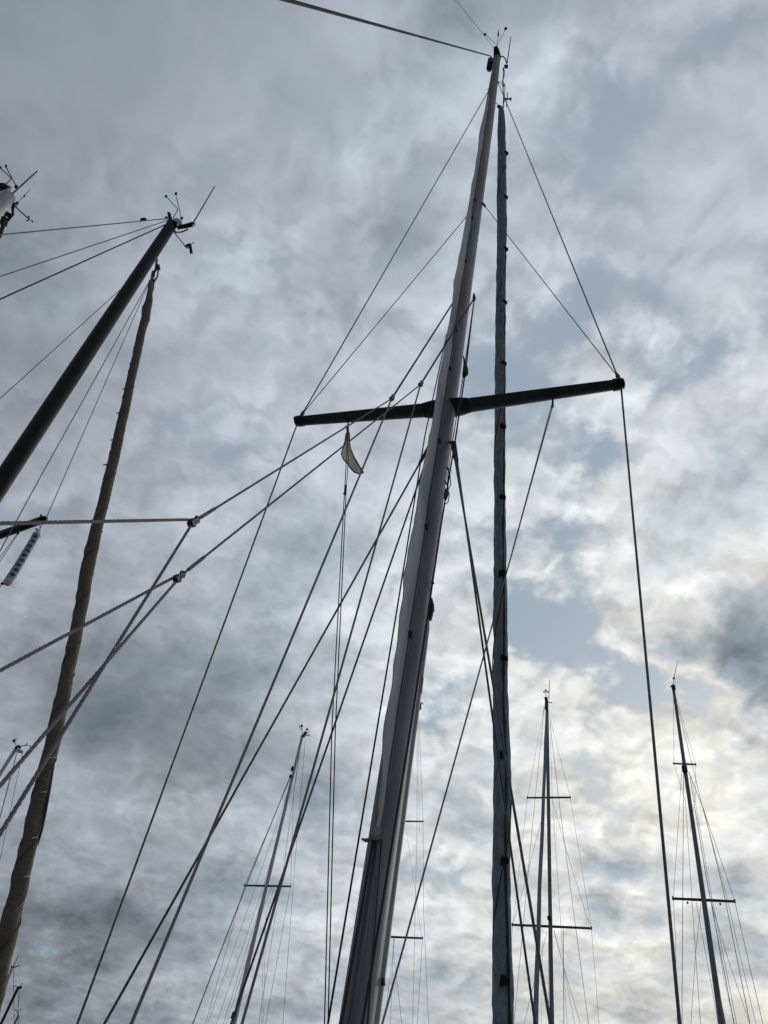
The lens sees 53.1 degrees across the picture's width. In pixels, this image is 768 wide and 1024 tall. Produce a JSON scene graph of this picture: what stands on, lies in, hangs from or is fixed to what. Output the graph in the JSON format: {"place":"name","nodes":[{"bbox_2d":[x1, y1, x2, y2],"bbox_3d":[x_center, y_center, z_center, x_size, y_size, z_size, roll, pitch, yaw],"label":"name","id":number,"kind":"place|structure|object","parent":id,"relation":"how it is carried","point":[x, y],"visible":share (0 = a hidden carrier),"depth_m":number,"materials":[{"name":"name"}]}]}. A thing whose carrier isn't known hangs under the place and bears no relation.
{"place":"outdoors","nodes":[
{"label":"outdoors","id":0,"kind":"place"},
{"bbox_2d":[0,0,767,1023],"label":"sky","id":1,"kind":"structure","parent":0,"point":[320,138],"materials":[{"name":"grey"}]},
{"label":"water","id":2,"kind":"structure","parent":0,"visible":0},
{"bbox_2d":[0,983,22,1023],"bbox_3d":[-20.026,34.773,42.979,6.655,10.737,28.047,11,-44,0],"label":"sailing yacht","id":3,"kind":"object","parent":2,"relation":"on","point":[10,1003],"visible":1,"depth_m":39.31,"materials":[{"name":"black metal"}]},
{"bbox_2d":[6,955,18,993],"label":"sailing yacht","id":4,"kind":"object","parent":2,"relation":"on","point":[11,971],"visible":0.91,"depth_m":44.16,"materials":[{"name":"grey metal"}]},
{"bbox_2d":[0,739,30,858],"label":"sailing yacht","id":5,"kind":"object","parent":2,"relation":"on","point":[10,757],"visible":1,"depth_m":30.16,"materials":[{"name":"grey metal"}]},
{"bbox_2d":[0,165,37,238],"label":"sailing yacht","id":6,"kind":"object","parent":2,"relation":"on","point":[7,199],"visible":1,"depth_m":10.82,"materials":[{"name":"white metal"}]},
{"bbox_2d":[0,186,214,1011],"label":"sailing yacht","id":7,"kind":"object","parent":2,"relation":"on","point":[25,445],"visible":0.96,"depth_m":8.41,"materials":[{"name":"black metal"}]},
{"bbox_2d":[0,524,41,586],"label":"radar reflector","id":8,"kind":"object","parent":7,"relation":"hanging from","point":[11,576],"visible":0.98,"depth_m":8.52,"materials":[{"name":"white plastic"}]},
{"bbox_2d":[192,725,309,1023],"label":"sailing yacht","id":9,"kind":"object","parent":2,"relation":"on","point":[259,916],"visible":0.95,"depth_m":25.68,"materials":[{"name":"grey metal"}]},
{"bbox_2d":[0,0,681,1023],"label":"sailing yacht","id":10,"kind":"object","parent":2,"relation":"on","point":[362,1000],"visible":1,"depth_m":4.63,"materials":[{"name":"grey metal"}]},
{"bbox_2d":[341,425,363,473],"bbox_3d":[-0.241,-0.488,6.153,0.236,0.499,0.120,11,-44,0],"label":"pennant","id":11,"kind":"object","parent":10,"relation":"hanging from","point":[352,463],"visible":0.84,"depth_m":6.13,"materials":[{"name":"beige fabric"}]},
{"bbox_2d":[387,702,428,1023],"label":"sailing yacht","id":12,"kind":"object","parent":2,"relation":"on","point":[403,937],"visible":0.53,"depth_m":26.44,"materials":[{"name":"grey metal"}]},
{"bbox_2d":[512,680,598,1023],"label":"sailing yacht","id":13,"kind":"object","parent":2,"relation":"on","point":[550,926],"visible":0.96,"depth_m":23.64,"materials":[{"name":"grey metal"}]},
{"bbox_2d":[671,662,762,1023],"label":"sailing yacht","id":14,"kind":"object","parent":2,"relation":"on","point":[716,988],"visible":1,"depth_m":21.23,"materials":[{"name":"grey metal"}]}
]}

